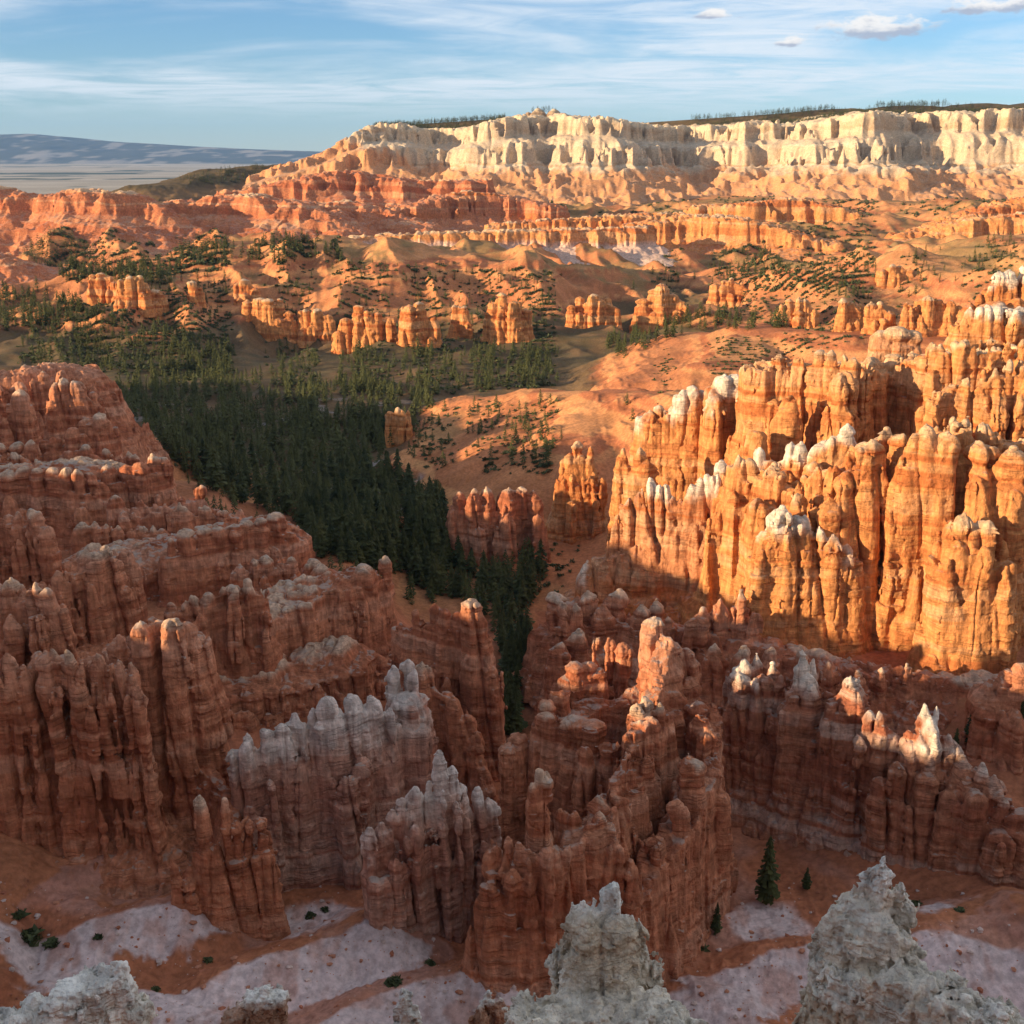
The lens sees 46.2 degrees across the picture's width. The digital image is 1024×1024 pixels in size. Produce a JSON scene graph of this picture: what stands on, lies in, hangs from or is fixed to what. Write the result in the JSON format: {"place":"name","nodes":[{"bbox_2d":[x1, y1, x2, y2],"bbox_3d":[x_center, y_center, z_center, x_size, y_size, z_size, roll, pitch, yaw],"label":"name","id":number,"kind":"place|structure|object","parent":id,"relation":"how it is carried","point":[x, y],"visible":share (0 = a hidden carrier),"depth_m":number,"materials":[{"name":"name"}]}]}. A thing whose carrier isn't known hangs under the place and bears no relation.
{"place":"outdoors","nodes":[
{"label":"outdoors","id":0,"kind":"place"},
{"bbox_2d":[0,134,320,163],"bbox_3d":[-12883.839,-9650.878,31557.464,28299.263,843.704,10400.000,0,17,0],"label":"mountain range","id":1,"kind":"structure","parent":0,"point":[29,149],"depth_m":28744.92,"materials":[{"name":"stone"}]},
{"bbox_2d":[0,103,1023,1023],"bbox_3d":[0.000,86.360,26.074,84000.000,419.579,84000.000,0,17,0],"label":"terrain","id":2,"kind":"structure","parent":0,"point":[596,383],"depth_m":447.67,"materials":[{"name":"soil"}]},
{"bbox_2d":[0,389,41,455],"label":"rock butte","id":3,"kind":"object","parent":2,"relation":"on","point":[20,423],"visible":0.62,"depth_m":353.87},
{"bbox_2d":[0,452,48,465],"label":"rock fin","id":4,"kind":"object","parent":2,"relation":"on","point":[15,457],"visible":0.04,"depth_m":330.53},
{"bbox_2d":[0,508,63,589],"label":"rock fin","id":5,"kind":"object","parent":2,"relation":"on","point":[30,553],"visible":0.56,"depth_m":238.07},
{"bbox_2d":[20,924,45,946],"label":"shrub","id":6,"kind":"object","parent":2,"relation":"on","point":[31,936],"visible":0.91,"depth_m":158.32,"materials":[{"name":"green plant"}]},
{"bbox_2d":[0,577,78,669],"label":"rock fin","id":7,"kind":"object","parent":2,"relation":"on","point":[34,618],"visible":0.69,"depth_m":186.94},
{"bbox_2d":[0,252,94,288],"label":"rock ridge","id":8,"kind":"object","parent":2,"relation":"on","point":[14,270],"visible":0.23,"depth_m":1092.01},
{"bbox_2d":[0,412,122,462],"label":"rock butte","id":9,"kind":"object","parent":2,"relation":"on","point":[98,433],"visible":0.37,"depth_m":339.44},
{"bbox_2d":[0,456,124,553],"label":"rock terrace","id":10,"kind":"object","parent":2,"relation":"on","point":[65,497],"visible":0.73,"depth_m":300.91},
{"bbox_2d":[0,960,157,1023],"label":"limestone knob","id":11,"kind":"object","parent":2,"relation":"on","point":[102,993],"visible":1,"depth_m":58.12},
{"bbox_2d":[60,444,101,459],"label":"rock butte","id":12,"kind":"object","parent":2,"relation":"on","point":[85,450],"visible":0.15,"depth_m":324.44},
{"bbox_2d":[43,377,123,447],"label":"rock wall","id":13,"kind":"structure","parent":2,"relation":"on","point":[73,403],"depth_m":376.12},
{"bbox_2d":[0,362,172,465],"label":"rock hill","id":14,"kind":"structure","parent":2,"relation":"on","point":[34,383],"depth_m":412.67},
{"bbox_2d":[0,649,192,899],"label":"rock fin","id":15,"kind":"object","parent":2,"relation":"on","point":[79,775],"visible":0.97,"depth_m":170.41,"materials":[{"name":"stone"}]},
{"bbox_2d":[39,545,157,662],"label":"rock fin","id":16,"kind":"object","parent":2,"relation":"on","point":[101,595],"visible":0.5,"depth_m":210.64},
{"bbox_2d":[86,273,116,305],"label":"rock crag","id":17,"kind":"structure","parent":2,"relation":"on","point":[102,286],"depth_m":923.74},
{"bbox_2d":[0,186,207,256],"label":"rock ridge","id":18,"kind":"object","parent":2,"relation":"on","point":[90,215],"visible":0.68,"depth_m":1357.30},
{"bbox_2d":[72,521,169,553],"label":"rock fin","id":19,"kind":"object","parent":2,"relation":"on","point":[84,534],"visible":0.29,"depth_m":286.36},
{"bbox_2d":[113,275,157,317],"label":"rock crag","id":20,"kind":"structure","parent":2,"relation":"on","point":[132,292],"depth_m":859.38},
{"bbox_2d":[100,453,177,508],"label":"rock fin","id":21,"kind":"object","parent":2,"relation":"on","point":[150,484],"visible":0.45,"depth_m":309.63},
{"bbox_2d":[101,448,177,494],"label":"rock fin","id":22,"kind":"object","parent":2,"relation":"on","point":[130,459],"visible":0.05,"depth_m":330.78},
{"bbox_2d":[151,289,168,319],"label":"rock crag","id":23,"kind":"structure","parent":2,"relation":"on","point":[160,302],"depth_m":869.15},
{"bbox_2d":[106,485,219,533],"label":"knob cluster","id":24,"kind":"object","parent":2,"relation":"on","point":[124,518],"visible":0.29,"depth_m":295.85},
{"bbox_2d":[62,512,314,607],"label":"rock terrace","id":25,"kind":"object","parent":2,"relation":"on","point":[181,566],"visible":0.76,"depth_m":263.90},
{"bbox_2d":[102,618,281,891],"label":"rock butte","id":26,"kind":"object","parent":2,"relation":"on","point":[173,660],"visible":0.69,"depth_m":176.76,"materials":[{"name":"stone"}]},
{"bbox_2d":[186,280,206,307],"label":"rock crag","id":27,"kind":"structure","parent":2,"relation":"on","point":[196,295],"depth_m":894.42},
{"bbox_2d":[166,502,246,533],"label":"rock fin","id":28,"kind":"object","parent":2,"relation":"on","point":[180,517],"visible":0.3,"depth_m":295.10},
{"bbox_2d":[203,445,227,491],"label":"pine tree","id":29,"kind":"object","parent":2,"relation":"on","point":[212,477],"visible":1,"depth_m":346.42,"materials":[{"name":"green plant"}]},
{"bbox_2d":[164,578,282,680],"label":"rock fin","id":30,"kind":"object","parent":2,"relation":"on","point":[235,623],"visible":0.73,"depth_m":217.76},
{"bbox_2d":[169,795,290,940],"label":"rock fin","id":31,"kind":"object","parent":2,"relation":"on","point":[237,888],"visible":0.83,"depth_m":164.12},
{"bbox_2d":[235,471,249,503],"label":"pine tree","id":32,"kind":"object","parent":2,"relation":"on","point":[242,492],"visible":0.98,"depth_m":368.27,"materials":[{"name":"green plant"}]},
{"bbox_2d":[233,279,261,305],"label":"rock crag","id":33,"kind":"structure","parent":2,"relation":"on","point":[244,289],"depth_m":918.36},
{"bbox_2d":[220,983,291,1023],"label":"limestone knob","id":34,"kind":"object","parent":2,"relation":"on","point":[265,1004],"visible":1,"depth_m":87.31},
{"bbox_2d":[249,462,262,503],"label":"pine tree","id":35,"kind":"object","parent":2,"relation":"on","point":[257,478],"visible":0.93,"depth_m":373.36,"materials":[{"name":"green plant"}]},
{"bbox_2d":[258,475,271,507],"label":"pine tree","id":36,"kind":"object","parent":2,"relation":"on","point":[264,491],"visible":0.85,"depth_m":371.41,"materials":[{"name":"green plant"}]},
{"bbox_2d":[229,555,306,590],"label":"rock fin","id":37,"kind":"object","parent":2,"relation":"on","point":[263,572],"visible":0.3,"depth_m":256.38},
{"bbox_2d":[241,297,297,343],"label":"rock crag","id":38,"kind":"structure","parent":2,"relation":"on","point":[269,319],"depth_m":872.91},
{"bbox_2d":[163,193,378,241],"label":"rock ridge","id":39,"kind":"object","parent":2,"relation":"on","point":[242,215],"visible":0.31,"depth_m":1413.22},
{"bbox_2d":[268,418,281,450],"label":"pine tree","id":40,"kind":"object","parent":2,"relation":"on","point":[273,438],"visible":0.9,"depth_m":514.40,"materials":[{"name":"green plant"}]},
{"bbox_2d":[271,477,280,510],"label":"pine tree","id":41,"kind":"object","parent":2,"relation":"on","point":[276,492],"visible":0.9,"depth_m":368.72,"materials":[{"name":"green plant"}]},
{"bbox_2d":[278,477,291,514],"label":"pine tree","id":42,"kind":"object","parent":2,"relation":"on","point":[285,504],"visible":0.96,"depth_m":366.29,"materials":[{"name":"green plant"}]},
{"bbox_2d":[219,635,391,732],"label":"rock terrace","id":43,"kind":"object","parent":2,"relation":"on","point":[301,681],"visible":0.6,"depth_m":222.20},
{"bbox_2d":[226,693,404,893],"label":"rock fin","id":44,"kind":"object","parent":2,"relation":"on","point":[322,790],"visible":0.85,"depth_m":179.21,"materials":[{"name":"stone"}]},
{"bbox_2d":[297,308,335,347],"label":"rock crag","id":45,"kind":"structure","parent":2,"relation":"on","point":[314,325],"depth_m":875.44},
{"bbox_2d":[313,518,328,557],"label":"pine tree","id":46,"kind":"object","parent":2,"relation":"on","point":[321,539],"visible":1,"depth_m":315.78,"materials":[{"name":"green plant"}]},
{"bbox_2d":[260,555,397,656],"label":"rock fin","id":47,"kind":"object","parent":2,"relation":"on","point":[319,601],"visible":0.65,"depth_m":234.56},
{"bbox_2d":[325,516,337,554],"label":"pine tree","id":48,"kind":"object","parent":2,"relation":"on","point":[331,534],"visible":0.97,"depth_m":318.09,"materials":[{"name":"green plant"}]},
{"bbox_2d":[325,450,338,481],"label":"pine tree","id":49,"kind":"object","parent":2,"relation":"on","point":[331,464],"visible":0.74,"depth_m":453.04,"materials":[{"name":"green plant"}]},
{"bbox_2d":[344,530,355,562],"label":"pine tree","id":50,"kind":"object","parent":2,"relation":"on","point":[351,551],"visible":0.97,"depth_m":316.50,"materials":[{"name":"green plant"}]},
{"bbox_2d":[214,169,496,208],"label":"rock ridge","id":51,"kind":"object","parent":2,"relation":"on","point":[360,186],"visible":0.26,"depth_m":1661.89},
{"bbox_2d":[331,305,398,354],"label":"rock crag","id":52,"kind":"structure","parent":2,"relation":"on","point":[366,327],"depth_m":801.32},
{"bbox_2d":[365,531,377,566],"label":"pine tree","id":53,"kind":"object","parent":2,"relation":"on","point":[371,550],"visible":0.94,"depth_m":324.23,"materials":[{"name":"green plant"}]},
{"bbox_2d":[318,199,455,233],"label":"rock ridge","id":54,"kind":"object","parent":2,"relation":"on","point":[375,218],"visible":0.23,"depth_m":1489.70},
{"bbox_2d":[384,973,402,987],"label":"shrub","id":55,"kind":"object","parent":2,"relation":"on","point":[394,981],"visible":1,"depth_m":153.23,"materials":[{"name":"green plant"}]},
{"bbox_2d":[385,407,412,447],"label":"knob cluster","id":56,"kind":"object","parent":2,"relation":"on","point":[398,420],"visible":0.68,"depth_m":510.00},
{"bbox_2d":[392,988,422,1023],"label":"limestone knob","id":57,"kind":"object","parent":2,"relation":"on","point":[405,1010],"visible":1,"depth_m":83.18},
{"bbox_2d":[383,659,438,795],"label":"hoodoo","id":58,"kind":"object","parent":2,"relation":"on","point":[414,719],"visible":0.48,"depth_m":187.00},
{"bbox_2d":[407,543,425,584],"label":"pine tree","id":59,"kind":"object","parent":2,"relation":"on","point":[417,568],"visible":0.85,"depth_m":330.40,"materials":[{"name":"green plant"}]},
{"bbox_2d":[396,301,442,348],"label":"rock crag","id":60,"kind":"structure","parent":2,"relation":"on","point":[414,321],"depth_m":786.00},
{"bbox_2d":[360,750,502,943],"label":"rock fin","id":61,"kind":"object","parent":2,"relation":"on","point":[428,878],"visible":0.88,"depth_m":163.44,"materials":[{"name":"stone"}]},
{"bbox_2d":[385,598,507,781],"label":"rock fin","id":62,"kind":"object","parent":2,"relation":"on","point":[454,651],"visible":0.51,"depth_m":214.05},
{"bbox_2d":[399,661,499,804],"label":"rock fin","id":63,"kind":"object","parent":2,"relation":"on","point":[461,744],"visible":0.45,"depth_m":205.62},
{"bbox_2d":[446,304,474,338],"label":"rock crag","id":64,"kind":"structure","parent":2,"relation":"on","point":[461,325],"depth_m":826.90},
{"bbox_2d":[465,549,477,577],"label":"pine tree","id":65,"kind":"object","parent":2,"relation":"on","point":[472,567],"visible":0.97,"depth_m":336.07,"materials":[{"name":"green plant"}]},
{"bbox_2d":[384,190,569,231],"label":"rock cliff","id":66,"kind":"structure","parent":2,"relation":"on","point":[465,210],"depth_m":1581.32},
{"bbox_2d":[478,582,490,614],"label":"pine tree","id":67,"kind":"object","parent":2,"relation":"on","point":[482,602],"visible":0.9,"depth_m":310.79,"materials":[{"name":"green plant"}]},
{"bbox_2d":[468,990,509,1023],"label":"limestone knob","id":68,"kind":"object","parent":2,"relation":"on","point":[489,1010],"visible":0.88,"depth_m":90.16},
{"bbox_2d":[445,486,551,566],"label":"rock fin","id":69,"kind":"object","parent":2,"relation":"on","point":[509,520],"visible":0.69,"depth_m":343.30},
{"bbox_2d":[480,292,534,344],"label":"rock crag","id":70,"kind":"structure","parent":2,"relation":"on","point":[504,321],"depth_m":806.35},
{"bbox_2d":[0,99,1023,734],"bbox_3d":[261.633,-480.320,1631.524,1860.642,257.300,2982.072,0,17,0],"label":"pine forest","id":71,"kind":"object","parent":2,"relation":"on","point":[366,381],"visible":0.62,"depth_m":649.08,"materials":[{"name":"plant"}]},
{"bbox_2d":[0,488,1023,1021],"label":"rubble","id":72,"kind":"object","parent":2,"relation":"on","point":[460,992],"visible":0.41,"depth_m":158.18,"materials":[{"name":"stone"}]},
{"bbox_2d":[348,225,678,265],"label":"rock cliff","id":73,"kind":"structure","parent":2,"relation":"on","point":[637,245],"depth_m":1293.92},
{"bbox_2d":[507,698,523,733],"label":"pine tree","id":74,"kind":"object","parent":2,"relation":"on","point":[515,717],"visible":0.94,"depth_m":231.66,"materials":[{"name":"green plant"}]},
{"bbox_2d":[15,194,1023,592],"bbox_3d":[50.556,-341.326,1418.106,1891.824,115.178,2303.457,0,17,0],"label":"scrub","id":75,"kind":"object","parent":2,"relation":"on","point":[443,346],"visible":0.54,"depth_m":863.16,"materials":[{"name":"green plant"}]},
{"bbox_2d":[510,687,528,730],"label":"pine tree","id":76,"kind":"object","parent":2,"relation":"on","point":[518,700],"visible":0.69,"depth_m":232.95,"materials":[{"name":"green plant"}]},
{"bbox_2d":[527,566,538,598],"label":"pine tree","id":77,"kind":"object","parent":2,"relation":"on","point":[532,583],"visible":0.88,"depth_m":321.81,"materials":[{"name":"green plant"}]},
{"bbox_2d":[533,539,549,574],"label":"pine tree","id":78,"kind":"object","parent":2,"relation":"on","point":[539,562],"visible":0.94,"depth_m":332.68,"materials":[{"name":"green plant"}]},
{"bbox_2d":[545,441,607,544],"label":"rock fin","id":79,"kind":"object","parent":2,"relation":"on","point":[580,501],"visible":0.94,"depth_m":363.18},
{"bbox_2d":[484,211,685,229],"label":"rock cliff","id":80,"kind":"structure","parent":2,"relation":"on","point":[609,220],"depth_m":1432.74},
{"bbox_2d":[565,294,622,330],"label":"rock crag","id":81,"kind":"structure","parent":2,"relation":"on","point":[593,310],"depth_m":849.90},
{"bbox_2d":[458,616,738,1001],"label":"rock fin","id":82,"kind":"object","parent":2,"relation":"on","point":[625,789],"visible":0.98,"depth_m":167.20,"materials":[{"name":"stone"}]},
{"bbox_2d":[502,881,708,1023],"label":"limestone knob","id":83,"kind":"object","parent":2,"relation":"on","point":[599,963],"visible":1,"depth_m":70.56,"materials":[{"name":"stone"}]},
{"bbox_2d":[604,447,658,550],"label":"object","id":84,"kind":"object","parent":2,"relation":"on","point":[628,480],"visible":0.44,"depth_m":309.86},
{"bbox_2d":[241,107,1023,206],"bbox_3d":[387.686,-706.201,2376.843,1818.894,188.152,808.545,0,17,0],"label":"plateau cliff","id":85,"kind":"structure","parent":2,"relation":"on","point":[598,160],"depth_m":2319.06,"materials":[{"name":"stone"}]},
{"bbox_2d":[562,474,725,615],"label":"rock fin","id":86,"kind":"object","parent":2,"relation":"on","point":[654,550],"visible":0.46,"depth_m":268.86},
{"bbox_2d":[629,283,688,334],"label":"rock crag","id":87,"kind":"structure","parent":2,"relation":"on","point":[659,302],"depth_m":853.06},
{"bbox_2d":[629,374,738,508],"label":"rock fin","id":88,"kind":"object","parent":2,"relation":"on","point":[682,443],"visible":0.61,"depth_m":325.37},
{"bbox_2d":[706,277,748,307],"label":"rock crag","id":89,"kind":"structure","parent":2,"relation":"on","point":[729,292],"depth_m":973.07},
{"bbox_2d":[620,213,850,262],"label":"rock cliff","id":90,"kind":"structure","parent":2,"relation":"on","point":[703,234],"depth_m":1347.48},
{"bbox_2d":[512,588,997,737],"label":"rock ledge","id":91,"kind":"object","parent":2,"relation":"on","point":[718,642],"visible":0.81,"depth_m":235.65,"materials":[{"name":"stone"}]},
{"bbox_2d":[754,836,780,905],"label":"pine tree","id":92,"kind":"object","parent":2,"relation":"on","point":[767,892],"visible":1,"depth_m":177.26,"materials":[{"name":"green plant"}]},
{"bbox_2d":[683,197,868,224],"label":"rock cliff","id":93,"kind":"structure","parent":2,"relation":"on","point":[784,209],"depth_m":1499.45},
{"bbox_2d":[713,423,856,484],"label":"rock fin","id":94,"kind":"object","parent":2,"relation":"on","point":[798,461],"visible":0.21,"depth_m":273.24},
{"bbox_2d":[774,297,819,328],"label":"rock crag","id":95,"kind":"structure","parent":2,"relation":"on","point":[802,313],"depth_m":788.23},
{"bbox_2d":[744,505,874,657],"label":"rock buttress","id":96,"kind":"object","parent":2,"relation":"on","point":[803,589],"visible":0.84,"depth_m":240.60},
{"bbox_2d":[663,416,1023,652],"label":"rock wall","id":97,"kind":"structure","parent":2,"relation":"on","point":[886,505],"depth_m":240.21,"materials":[{"name":"stone"}]},
{"bbox_2d":[831,298,863,331],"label":"rock crag","id":98,"kind":"structure","parent":2,"relation":"on","point":[849,317],"depth_m":614.37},
{"bbox_2d":[717,650,1023,889],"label":"rock fin","id":99,"kind":"object","parent":2,"relation":"on","point":[809,766],"visible":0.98,"depth_m":188.86,"materials":[{"name":"stone"}]},
{"bbox_2d":[724,337,1023,464],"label":"rock wall","id":100,"kind":"structure","parent":2,"relation":"on","point":[780,404],"depth_m":295.28,"materials":[{"name":"stone"}]},
{"bbox_2d":[860,301,896,334],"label":"rock crag","id":101,"kind":"structure","parent":2,"relation":"on","point":[877,316],"depth_m":601.37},
{"bbox_2d":[866,326,922,361],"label":"rock butte","id":102,"kind":"object","parent":2,"relation":"on","point":[902,341],"visible":0.29,"depth_m":318.12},
{"bbox_2d":[875,264,913,288],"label":"rock crag","id":103,"kind":"structure","parent":2,"relation":"on","point":[892,276],"depth_m":859.39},
{"bbox_2d":[792,856,1023,1023],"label":"limestone knob","id":104,"kind":"object","parent":2,"relation":"on","point":[865,963],"visible":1,"depth_m":62.12,"materials":[{"name":"stone"}]},
{"bbox_2d":[899,295,961,336],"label":"rock crag","id":105,"kind":"structure","parent":2,"relation":"on","point":[927,316],"depth_m":590.07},
{"bbox_2d":[884,196,1023,241],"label":"rock cliff","id":106,"kind":"structure","parent":2,"relation":"on","point":[1011,205],"depth_m":1414.34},
{"bbox_2d":[904,512,1018,675],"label":"rock buttress","id":107,"kind":"object","parent":2,"relation":"on","point":[967,623],"visible":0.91,"depth_m":227.72,"materials":[{"name":"stone"}]},
{"bbox_2d":[909,211,1023,240],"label":"rock cliff","id":108,"kind":"structure","parent":2,"relation":"on","point":[999,224],"depth_m":1256.07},
{"bbox_2d":[915,359,1023,441],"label":"rock fin","id":109,"kind":"object","parent":2,"relation":"on","point":[995,401],"visible":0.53,"depth_m":264.40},
{"bbox_2d":[943,265,1023,352],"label":"rock fin","id":110,"kind":"object","parent":2,"relation":"on","point":[995,311],"visible":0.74,"depth_m":335.35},
{"bbox_2d":[958,663,1023,774],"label":"rock crag","id":111,"kind":"structure","parent":2,"relation":"on","point":[995,735],"depth_m":209.69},
{"bbox_2d":[0,0,1023,151],"label":"sky","id":112,"kind":"structure","parent":0,"point":[292,75],"materials":[{"name":"blue"}]},
{"bbox_2d":[710,902,722,935],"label":"pine tree","id":113,"kind":"object","parent":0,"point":[715,926],"visible":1,"depth_m":171.71,"materials":[{"name":"green plant"}]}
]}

